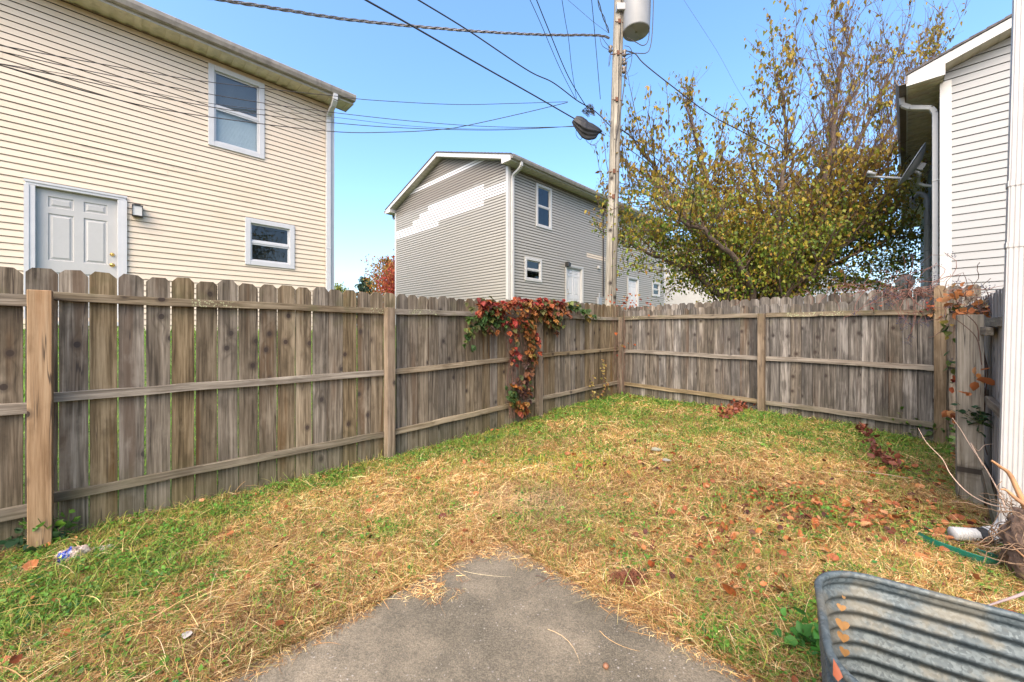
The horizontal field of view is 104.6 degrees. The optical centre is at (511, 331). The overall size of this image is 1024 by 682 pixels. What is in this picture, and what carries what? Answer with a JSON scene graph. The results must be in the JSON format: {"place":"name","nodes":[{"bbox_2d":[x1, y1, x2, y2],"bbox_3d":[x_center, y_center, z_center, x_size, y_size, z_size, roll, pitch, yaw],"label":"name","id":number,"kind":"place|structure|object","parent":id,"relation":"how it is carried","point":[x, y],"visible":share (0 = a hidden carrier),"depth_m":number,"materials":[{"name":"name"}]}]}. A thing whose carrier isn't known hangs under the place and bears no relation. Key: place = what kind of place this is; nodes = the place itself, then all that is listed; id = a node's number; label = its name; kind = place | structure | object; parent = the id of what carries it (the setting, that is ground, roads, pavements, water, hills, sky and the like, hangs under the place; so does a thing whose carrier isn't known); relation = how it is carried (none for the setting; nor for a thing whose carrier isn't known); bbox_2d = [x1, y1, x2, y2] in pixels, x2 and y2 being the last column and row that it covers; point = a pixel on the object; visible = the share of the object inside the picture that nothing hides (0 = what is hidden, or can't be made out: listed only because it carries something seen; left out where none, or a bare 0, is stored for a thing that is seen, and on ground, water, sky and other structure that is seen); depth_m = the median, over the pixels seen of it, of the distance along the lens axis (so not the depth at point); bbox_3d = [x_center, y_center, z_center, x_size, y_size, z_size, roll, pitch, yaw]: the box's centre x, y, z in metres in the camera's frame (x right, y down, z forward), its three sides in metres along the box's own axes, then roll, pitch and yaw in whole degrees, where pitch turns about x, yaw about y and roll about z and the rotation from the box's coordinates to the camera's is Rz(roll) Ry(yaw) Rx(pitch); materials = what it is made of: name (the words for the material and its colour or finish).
{"place":"outdoors","nodes":[
{"label":"outdoors","id":0,"kind":"place"},
{"bbox_2d":[23,324,395,525],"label":"neighbour lawn","id":1,"kind":"structure","parent":0,"point":[145,405],"depth_m":4.63,"materials":[{"name":"green plant"}]},
{"bbox_2d":[216,542,758,681],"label":"patio","id":2,"kind":"structure","parent":0,"point":[493,627],"depth_m":1.77,"materials":[{"name":"concrete"}]},
{"bbox_2d":[603,662,608,669],"bbox_3d":[0.385,1.371,1.626,0.026,0.021,0.026,0,0,0],"label":"nut","id":3,"kind":"object","parent":2,"relation":"on","point":[605,665],"visible":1,"depth_m":1.62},
{"bbox_2d":[814,571,1023,681],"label":"trough","id":4,"kind":"object","parent":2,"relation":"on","point":[895,631],"visible":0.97,"depth_m":1.21,"materials":[{"name":"metal"}]},
{"bbox_2d":[833,659,842,680],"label":"rust leaf","id":5,"kind":"object","parent":4,"relation":"on","point":[837,674],"visible":1,"depth_m":0.91,"materials":[{"name":"plant"}]},
{"bbox_2d":[837,603,845,610],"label":"stuck leaf","id":6,"kind":"object","parent":4,"relation":"in","point":[842,607],"visible":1,"depth_m":1.22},
{"bbox_2d":[835,618,849,630],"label":"stuck leaf","id":7,"kind":"object","parent":4,"relation":"in","point":[844,625],"visible":1,"depth_m":1.22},
{"bbox_2d":[837,631,848,642],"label":"stuck leaf","id":8,"kind":"object","parent":4,"relation":"in","point":[844,637],"visible":1,"depth_m":1.22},
{"bbox_2d":[839,646,849,656],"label":"stuck leaf","id":9,"kind":"object","parent":4,"relation":"in","point":[845,652],"visible":1,"depth_m":1.22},
{"bbox_2d":[0,331,1023,681],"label":"ground","id":10,"kind":"structure","parent":0,"point":[464,513],"depth_m":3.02,"materials":[{"name":"plant"}]},
{"bbox_2d":[0,521,75,555],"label":"glossy dark weed","id":11,"kind":"object","parent":10,"relation":"on","point":[20,540],"visible":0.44,"depth_m":2.52,"materials":[{"name":"green plant"}]},
{"bbox_2d":[18,509,80,545],"bbox_3d":[-3.031,1.317,2.599,0.210,0.277,0.275,0,0,42],"label":"tall broad weed","id":12,"kind":"object","parent":10,"relation":"on","point":[68,524],"visible":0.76,"depth_m":2.62,"materials":[{"name":"green plant"}]},
{"bbox_2d":[0,0,355,330],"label":"cream house","id":13,"kind":"structure","parent":10,"relation":"on","point":[90,183],"depth_m":7.19,"materials":[{"name":"plastic"}]},
{"bbox_2d":[36,187,117,317],"bbox_3d":[-7.088,-1.230,6.478,0.069,2.060,0.900,0,0,45],"label":"door","id":14,"kind":"structure","parent":13,"relation":"in","point":[74,231],"depth_m":6.47,"materials":[{"name":"paint"}]},
{"bbox_2d":[208,62,264,160],"bbox_3d":[-5.682,-4.410,8.131,0.445,1.585,0.948,0,0,45],"label":"window","id":15,"kind":"structure","parent":13,"relation":"in","point":[245,138],"depth_m":8.02,"materials":[{"name":"white glass"}]},
{"bbox_2d":[245,217,294,268],"bbox_3d":[-5.266,-1.860,8.549,0.445,0.965,0.922,0,0,45],"label":"window","id":16,"kind":"structure","parent":13,"relation":"in","point":[267,243],"depth_m":8.61,"materials":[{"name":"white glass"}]},
{"bbox_2d":[0,63,564,129],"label":"overhead wire","id":17,"kind":"object","parent":13,"relation":"attached to","point":[234,110],"visible":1,"depth_m":6.34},
{"bbox_2d":[0,65,567,132],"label":"overhead wire","id":18,"kind":"object","parent":13,"relation":"attached to","point":[254,122],"visible":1,"depth_m":6.51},
{"bbox_2d":[0,45,567,104],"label":"overhead wire","id":19,"kind":"object","parent":13,"relation":"attached to","point":[255,87],"visible":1,"depth_m":6.46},
{"bbox_2d":[1,63,568,128],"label":"overhead wire","id":20,"kind":"object","parent":13,"relation":"attached to","point":[243,107],"visible":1,"depth_m":6.36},
{"bbox_2d":[0,51,573,127],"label":"overhead wire","id":21,"kind":"object","parent":13,"relation":"attached to","point":[249,100],"visible":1,"depth_m":6.40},
{"bbox_2d":[0,266,624,550],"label":"picket fence","id":22,"kind":"object","parent":10,"relation":"on","point":[426,374],"visible":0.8,"depth_m":3.39,"materials":[{"name":"wood"}]},
{"bbox_2d":[462,296,596,417],"bbox_3d":[0.421,0.380,6.000,0.334,1.825,2.880,0,0,42],"label":"climbing creeper","id":23,"kind":"object","parent":22,"relation":"attached to","point":[546,309],"visible":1,"depth_m":5.72,"materials":[{"name":"red plant"}]},
{"bbox_2d":[334,282,355,292],"bbox_3d":[-17.755,-2.408,39.964,3.971,5.422,5.431,0,0,0],"label":"yellow green tree","id":24,"kind":"object","parent":10,"relation":"on","point":[337,287],"visible":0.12,"depth_m":39.58,"materials":[{"name":"green plant"}]},
{"bbox_2d":[355,274,372,294],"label":"conifer tree","id":25,"kind":"object","parent":10,"relation":"on","point":[361,287],"visible":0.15,"depth_m":47.47,"materials":[{"name":"green plant"}]},
{"bbox_2d":[357,254,394,295],"bbox_3d":[-12.610,-3.744,40.331,7.560,8.094,6.811,0,0,28],"label":"orange autumn tree","id":26,"kind":"object","parent":10,"relation":"on","point":[382,263],"visible":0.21,"depth_m":39.41,"materials":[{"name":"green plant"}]},
{"bbox_2d":[374,249,394,294],"bbox_3d":[-9.233,-3.364,33.857,4.878,7.334,4.810,0,0,0],"label":"red autumn tree","id":27,"kind":"object","parent":10,"relation":"on","point":[391,280],"visible":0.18,"depth_m":33.06,"materials":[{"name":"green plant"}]},
{"bbox_2d":[0,398,983,681],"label":"broad weed leaves","id":28,"kind":"object","parent":10,"relation":"on","point":[356,532],"visible":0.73,"depth_m":2.35,"materials":[{"name":"green plant"}]},
{"bbox_2d":[8,395,994,681],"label":"leaf litter","id":29,"kind":"object","parent":10,"relation":"on","point":[14,659],"visible":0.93,"depth_m":2.83,"materials":[{"name":"plant"}]},
{"bbox_2d":[811,517,819,526],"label":"fallen leaf","id":30,"kind":"object","parent":29,"relation":"on","point":[816,522],"visible":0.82,"depth_m":2.81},
{"bbox_2d":[860,521,870,525],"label":"fallen leaf","id":31,"kind":"object","parent":29,"relation":"on","point":[863,523],"visible":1,"depth_m":2.78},
{"bbox_2d":[0,395,1023,681],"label":"straw","id":32,"kind":"object","parent":10,"relation":"on","point":[634,607],"visible":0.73,"depth_m":2.48,"materials":[{"name":"plant"}]},
{"bbox_2d":[0,655,10,664],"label":"fallen leaf","id":33,"kind":"object","parent":32,"relation":"on","point":[6,657],"visible":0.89,"depth_m":1.66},
{"bbox_2d":[58,628,72,639],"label":"fallen leaf","id":34,"kind":"object","parent":32,"relation":"on","point":[64,634],"visible":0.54,"depth_m":1.82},
{"bbox_2d":[52,544,93,564],"bbox_3d":[-2.692,1.350,2.425,0.196,0.086,0.132,0,14,-29],"label":"litter bag","id":35,"kind":"object","parent":32,"relation":"on","point":[70,550],"visible":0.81,"depth_m":2.41,"materials":[{"name":"plastic"}]},
{"bbox_2d":[182,631,192,638],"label":"litter","id":36,"kind":"object","parent":32,"relation":"on","point":[185,634],"visible":1,"depth_m":1.75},
{"bbox_2d":[439,513,445,520],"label":"fallen leaf","id":37,"kind":"object","parent":32,"relation":"on","point":[442,516],"visible":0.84,"depth_m":2.91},
{"bbox_2d":[720,521,728,530],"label":"fallen leaf","id":38,"kind":"object","parent":32,"relation":"on","point":[725,526],"visible":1,"depth_m":2.75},
{"bbox_2d":[722,583,735,595],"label":"fallen leaf","id":39,"kind":"object","parent":32,"relation":"on","point":[730,590],"visible":0.96,"depth_m":2.08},
{"bbox_2d":[735,563,746,569],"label":"fallen leaf","id":40,"kind":"object","parent":32,"relation":"on","point":[743,566],"visible":0.86,"depth_m":2.26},
{"bbox_2d":[827,553,838,560],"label":"fallen leaf","id":41,"kind":"object","parent":32,"relation":"on","point":[835,557],"visible":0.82,"depth_m":2.37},
{"bbox_2d":[839,498,850,504],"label":"fallen leaf","id":42,"kind":"object","parent":32,"relation":"on","point":[845,501],"visible":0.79,"depth_m":3.14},
{"bbox_2d":[864,514,875,518],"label":"fallen leaf","id":43,"kind":"object","parent":32,"relation":"on","point":[870,516],"visible":0.93,"depth_m":2.88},
{"bbox_2d":[915,483,924,488],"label":"fallen leaf","id":44,"kind":"object","parent":32,"relation":"on","point":[917,485],"visible":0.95,"depth_m":3.47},
{"bbox_2d":[914,552,931,560],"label":"fallen leaf","id":45,"kind":"object","parent":32,"relation":"on","point":[923,555],"visible":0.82,"depth_m":2.44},
{"bbox_2d":[933,527,945,532],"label":"fallen leaf","id":46,"kind":"object","parent":32,"relation":"on","point":[940,529],"visible":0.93,"depth_m":2.71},
{"bbox_2d":[952,513,965,520],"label":"fallen leaf","id":47,"kind":"object","parent":32,"relation":"on","point":[957,516],"visible":0.9,"depth_m":2.90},
{"bbox_2d":[987,591,1023,605],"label":"bare stem","id":48,"kind":"object","parent":32,"relation":"on","point":[1020,594],"visible":0.87,"depth_m":1.92,"materials":[{"name":"plant"}]},
{"bbox_2d":[0,392,1023,681],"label":"ground ivy","id":49,"kind":"object","parent":10,"relation":"on","point":[240,504],"visible":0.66,"depth_m":2.58,"materials":[{"name":"green plant"}]},
{"bbox_2d":[22,559,38,570],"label":"fallen leaf","id":50,"kind":"object","parent":49,"relation":"on","point":[33,564],"visible":0.91,"depth_m":2.30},
{"bbox_2d":[939,546,949,551],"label":"fallen leaf","id":51,"kind":"object","parent":49,"relation":"on","point":[943,547],"visible":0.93,"depth_m":2.52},
{"bbox_2d":[384,151,673,323],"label":"grey taupe house","id":52,"kind":"structure","parent":10,"relation":"on","point":[497,226],"depth_m":15.81,"materials":[{"name":"plastic"}]},
{"bbox_2d":[520,257,541,282],"bbox_3d":[0.643,-2.266,14.629,0.445,0.852,0.926,0,0,45],"label":"window","id":53,"kind":"structure","parent":52,"relation":"in","point":[533,267],"depth_m":14.61,"materials":[{"name":"white glass"}]},
{"bbox_2d":[529,183,551,230],"bbox_3d":[1.063,-4.695,15.052,0.445,1.609,0.898,0,0,45],"label":"window","id":54,"kind":"structure","parent":52,"relation":"in","point":[543,195],"depth_m":15.18,"materials":[{"name":"white glass"}]},
{"bbox_2d":[568,268,579,302],"bbox_3d":[2.525,-1.608,16.323,0.014,2.030,0.985,0,0,45],"label":"door","id":55,"kind":"structure","parent":52,"relation":"in","point":[573,274],"depth_m":16.32,"materials":[{"name":"white paint"}]},
{"bbox_2d":[629,279,635,307],"bbox_3d":[6.003,-1.608,19.822,0.014,2.030,0.896,0,0,45],"label":"door","id":56,"kind":"structure","parent":52,"relation":"in","point":[632,283],"depth_m":19.85,"materials":[{"name":"white paint"}]},
{"bbox_2d":[646,282,659,296],"bbox_3d":[7.727,-2.312,21.756,0.445,0.773,0.898,0,0,45],"label":"window","id":57,"kind":"structure","parent":52,"relation":"in","point":[655,289],"depth_m":21.78,"materials":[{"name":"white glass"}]},
{"bbox_2d":[589,359,609,399],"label":"yellowed vine sprig","id":58,"kind":"object","parent":10,"relation":"on","point":[592,385],"visible":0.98,"depth_m":7.33,"materials":[{"name":"yellow plant"}]},
{"bbox_2d":[604,0,626,305],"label":"utility pole","id":59,"kind":"object","parent":10,"relation":"on","point":[618,53],"visible":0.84,"depth_m":9.39,"materials":[{"name":"brown wood"}]},
{"bbox_2d":[215,0,609,38],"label":"overhead wire","id":60,"kind":"object","parent":59,"relation":"attached to","point":[377,22],"visible":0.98,"depth_m":7.68,"materials":[{"name":"metal"}]},
{"bbox_2d":[365,0,604,135],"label":"overhead wire","id":61,"kind":"object","parent":59,"relation":"attached to","point":[395,16],"visible":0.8,"depth_m":7.08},
{"bbox_2d":[572,116,602,145],"bbox_3d":[1.745,-4.639,9.180,0.752,0.642,0.248,0,0,-15],"label":"splice bag","id":62,"kind":"object","parent":61,"relation":"hanging from","point":[586,129],"visible":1,"depth_m":9.10,"materials":[{"name":"black plastic"}]},
{"bbox_2d":[418,0,610,126],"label":"overhead wire","id":63,"kind":"object","parent":59,"relation":"attached to","point":[507,56],"visible":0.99,"depth_m":7.60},
{"bbox_2d":[530,0,575,98],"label":"overhead wire","id":64,"kind":"object","parent":63,"relation":"attached to","point":[550,46],"visible":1,"depth_m":7.96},
{"bbox_2d":[562,1,576,98],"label":"overhead wire","id":65,"kind":"object","parent":63,"relation":"attached to","point":[569,47],"visible":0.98,"depth_m":8.30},
{"bbox_2d":[582,104,594,116],"bbox_3d":[1.775,-5.137,9.200,0.326,0.301,0.109,0,0,0],"label":"cable tangle","id":66,"kind":"object","parent":63,"relation":"attached to","point":[588,112],"visible":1,"depth_m":9.19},
{"bbox_2d":[536,0,587,108],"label":"overhead wire","id":67,"kind":"object","parent":66,"relation":"attached to","point":[557,52],"visible":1,"depth_m":7.97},
{"bbox_2d":[591,0,600,98],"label":"overhead wire","id":68,"kind":"object","parent":59,"relation":"attached to","point":[596,50],"visible":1,"depth_m":8.73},
{"bbox_2d":[598,0,608,32],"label":"overhead wire","id":69,"kind":"object","parent":59,"relation":"attached to","point":[602,16],"visible":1,"depth_m":8.87,"materials":[{"name":"metal"}]},
{"bbox_2d":[616,61,627,139],"bbox_3d":[2.595,-5.471,9.361,0.274,1.859,0.024,0,0,0],"label":"drop cable","id":70,"kind":"object","parent":59,"relation":"attached to","point":[622,100],"visible":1,"depth_m":9.35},
{"bbox_2d":[620,46,631,75],"bbox_3d":[2.686,-6.395,9.328,0.287,0.745,0.078,0,0,0],"label":"drop cable","id":71,"kind":"object","parent":59,"relation":"attached to","point":[625,59],"visible":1,"depth_m":9.30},
{"bbox_2d":[616,0,649,41],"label":"transformer","id":72,"kind":"object","parent":59,"relation":"attached to","point":[636,20],"visible":0.94,"depth_m":9.24,"materials":[{"name":"paint"}]},
{"bbox_2d":[624,0,653,55],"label":"drop cable","id":73,"kind":"object","parent":72,"relation":"hanging from","point":[652,34],"visible":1,"depth_m":9.29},
{"bbox_2d":[627,0,650,45],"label":"drop cable","id":74,"kind":"object","parent":72,"relation":"attached to","point":[649,30],"visible":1,"depth_m":9.29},
{"bbox_2d":[619,142,682,191],"bbox_3d":[5.143,-3.614,10.713,6.059,1.923,0.189,0,0,-28],"label":"overhead wire","id":75,"kind":"object","parent":59,"relation":"attached to","point":[647,162],"visible":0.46,"depth_m":9.64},
{"bbox_2d":[621,129,707,207],"bbox_3d":[4.632,-4.102,10.851,5.227,1.532,0.130,0,0,-36],"label":"overhead wire","id":76,"kind":"object","parent":59,"relation":"attached to","point":[650,153],"visible":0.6,"depth_m":9.84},
{"bbox_2d":[620,129,777,169],"bbox_3d":[7.182,-4.283,11.198,10.065,1.115,0.035,0,0,-21],"label":"overhead wire","id":77,"kind":"object","parent":59,"relation":"attached to","point":[671,151],"visible":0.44,"depth_m":9.90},
{"bbox_2d":[626,50,913,199],"bbox_3d":[6.063,-4.876,9.595,6.738,3.536,0.634,0,0,0],"label":"overhead wire","id":78,"kind":"object","parent":59,"relation":"attached to","point":[909,189],"visible":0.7,"depth_m":9.50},
{"bbox_2d":[602,567,653,594],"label":"fibrous clump","id":79,"kind":"object","parent":10,"relation":"on","point":[632,574],"visible":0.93,"depth_m":2.15,"materials":[{"name":"plant"}]},
{"bbox_2d":[647,560,654,567],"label":"fallen leaf","id":80,"kind":"object","parent":10,"relation":"on","point":[650,563],"visible":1,"depth_m":2.27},
{"bbox_2d":[665,240,758,304],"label":"white house","id":81,"kind":"structure","parent":10,"relation":"on","point":[678,298],"depth_m":27.30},
{"bbox_2d":[711,398,755,418],"bbox_3d":[3.375,1.179,6.114,1.475,0.261,0.419,0,0,-43],"label":"leaf heap","id":82,"kind":"object","parent":10,"relation":"on","point":[735,406],"visible":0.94,"depth_m":6.02,"materials":[{"name":"plant"}]},
{"bbox_2d":[584,0,969,374],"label":"multi stem tree","id":83,"kind":"object","parent":10,"relation":"on","point":[770,254],"visible":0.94,"depth_m":9.38,"materials":[{"name":"green plant"}]},
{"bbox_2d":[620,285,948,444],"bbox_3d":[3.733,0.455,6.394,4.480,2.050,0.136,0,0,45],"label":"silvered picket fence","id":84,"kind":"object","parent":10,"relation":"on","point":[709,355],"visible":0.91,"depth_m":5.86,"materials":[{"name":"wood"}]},
{"bbox_2d":[735,251,1002,344],"bbox_3d":[4.640,-0.421,5.630,3.221,1.214,1.219,0,0,40],"label":"berry vine","id":85,"kind":"object","parent":84,"relation":"attached to","point":[892,293],"visible":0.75,"depth_m":5.08,"materials":[{"name":"brown plant"}]},
{"bbox_2d":[774,606,819,660],"bbox_3d":[1.312,1.373,1.734,0.264,0.244,0.300,0,0,44],"label":"round leaf weed","id":86,"kind":"object","parent":10,"relation":"on","point":[799,630],"visible":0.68,"depth_m":1.73,"materials":[{"name":"plant"}]},
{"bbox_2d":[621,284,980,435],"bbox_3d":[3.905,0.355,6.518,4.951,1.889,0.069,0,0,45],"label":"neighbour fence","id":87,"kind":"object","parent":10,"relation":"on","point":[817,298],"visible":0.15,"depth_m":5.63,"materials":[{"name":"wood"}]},
{"bbox_2d":[606,289,651,395],"bbox_3d":[2.292,0.195,7.739,0.912,2.113,0.524,0,0,20],"label":"dry creeper","id":88,"kind":"object","parent":87,"relation":"attached to","point":[626,299],"visible":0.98,"depth_m":7.71,"materials":[{"name":"brown plant"}]},
{"bbox_2d":[798,274,899,303],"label":"grey house","id":89,"kind":"structure","parent":10,"relation":"on","point":[875,285],"depth_m":35.29,"materials":[{"name":"paint"}]},
{"bbox_2d":[832,470,909,478],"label":"bare stem","id":90,"kind":"object","parent":10,"relation":"on","point":[874,472],"visible":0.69,"depth_m":3.69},
{"bbox_2d":[855,422,901,470],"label":"creeper vine","id":91,"kind":"object","parent":10,"relation":"on","point":[883,457],"visible":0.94,"depth_m":4.15,"materials":[{"name":"plant"}]},
{"bbox_2d":[892,406,954,442],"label":"shrub","id":92,"kind":"object","parent":10,"relation":"on","point":[928,433],"visible":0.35,"depth_m":4.94,"materials":[{"name":"green plant"}]},
{"bbox_2d":[895,14,1011,297],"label":"white house","id":93,"kind":"structure","parent":10,"relation":"on","point":[952,106],"depth_m":6.52,"materials":[{"name":"plastic"}]},
{"bbox_2d":[866,143,931,187],"bbox_3d":[7.570,-3.119,7.727,0.704,0.861,0.955,0,0,-29],"label":"satellite dish","id":94,"kind":"object","parent":93,"relation":"attached to","point":[917,165],"visible":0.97,"depth_m":7.49,"materials":[{"name":"grey paint"}]},
{"bbox_2d":[895,274,915,289],"bbox_3d":[8.944,-0.414,8.964,0.298,1.778,0.318,0,0,0],"label":"satellite dish","id":95,"kind":"object","parent":93,"relation":"attached to","point":[903,280],"visible":0.48,"depth_m":8.95,"materials":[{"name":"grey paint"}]},
{"bbox_2d":[917,526,999,566],"bbox_3d":[2.873,1.383,2.565,0.213,0.055,0.418,0,0,-19],"label":"green edging strip","id":96,"kind":"object","parent":10,"relation":"on","point":[977,559],"visible":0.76,"depth_m":2.47,"materials":[{"name":"plastic"}]},
{"bbox_2d":[955,287,1003,522],"bbox_3d":[4.319,0.578,3.767,0.210,1.804,3.034,0,0,45],"label":"side return fence","id":97,"kind":"object","parent":10,"relation":"on","point":[972,476],"visible":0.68,"depth_m":3.22,"materials":[{"name":"wood"}]},
{"bbox_2d":[916,265,994,458],"bbox_3d":[4.074,0.302,3.353,1.147,1.774,0.607,0,0,0],"label":"orange leaf vine","id":98,"kind":"object","parent":97,"relation":"attached to","point":[957,308],"visible":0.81,"depth_m":3.38,"materials":[{"name":"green plant"}]},
{"bbox_2d":[951,401,994,436],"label":"ivy tuft","id":99,"kind":"object","parent":97,"relation":"attached to","point":[981,415],"visible":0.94,"depth_m":3.17,"materials":[{"name":"green plant"}]},
{"bbox_2d":[945,481,1023,580],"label":"uprooted stump","id":100,"kind":"object","parent":10,"relation":"on","point":[1010,530],"visible":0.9,"depth_m":2.28,"materials":[{"name":"brown plant"}]},
{"bbox_2d":[918,428,1011,509],"bbox_3d":[3.084,0.925,2.755,0.043,0.322,0.844,0,0,18],"label":"bare stem","id":101,"kind":"object","parent":100,"relation":"on","point":[959,484],"visible":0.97,"depth_m":2.69,"materials":[{"name":"plant"}]},
{"bbox_2d":[952,418,1007,510],"bbox_3d":[3.198,0.873,2.683,0.075,0.444,0.691,0,0,30],"label":"bare stem","id":102,"kind":"object","parent":100,"relation":"on","point":[1003,503],"visible":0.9,"depth_m":2.70,"materials":[{"name":"plant"}]},
{"bbox_2d":[971,443,988,465],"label":"bare stem","id":103,"kind":"object","parent":102,"relation":"on","point":[973,447],"visible":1,"depth_m":2.82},
{"bbox_2d":[990,460,1023,508],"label":"broken stick","id":104,"kind":"object","parent":100,"relation":"on","point":[1018,491],"visible":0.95,"depth_m":2.33,"materials":[{"name":"wood"}]},
{"bbox_2d":[991,529,1023,556],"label":"bare stem","id":105,"kind":"object","parent":100,"relation":"on","point":[1021,554],"visible":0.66,"depth_m":2.20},
{"bbox_2d":[1000,488,1023,506],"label":"broken stick","id":106,"kind":"object","parent":100,"relation":"on","point":[1015,498],"visible":1,"depth_m":2.28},
{"bbox_2d":[947,0,1023,543],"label":"downspout","id":107,"kind":"object","parent":10,"relation":"on","point":[1011,443],"visible":0.86,"depth_m":2.57,"materials":[{"name":"white plastic"}]},
{"bbox_2d":[136,0,1011,325],"label":"sky","id":108,"kind":"structure","parent":0,"point":[386,63],"materials":[{"name":"blue"}]},
{"bbox_2d":[685,2,767,135],"bbox_3d":[5.166,-6.267,9.539,3.775,2.165,0.096,0,0,-32],"label":"overhead wire","id":109,"kind":"object","parent":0,"point":[725,66],"visible":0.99,"depth_m":9.53,"materials":[{"name":"metal"}]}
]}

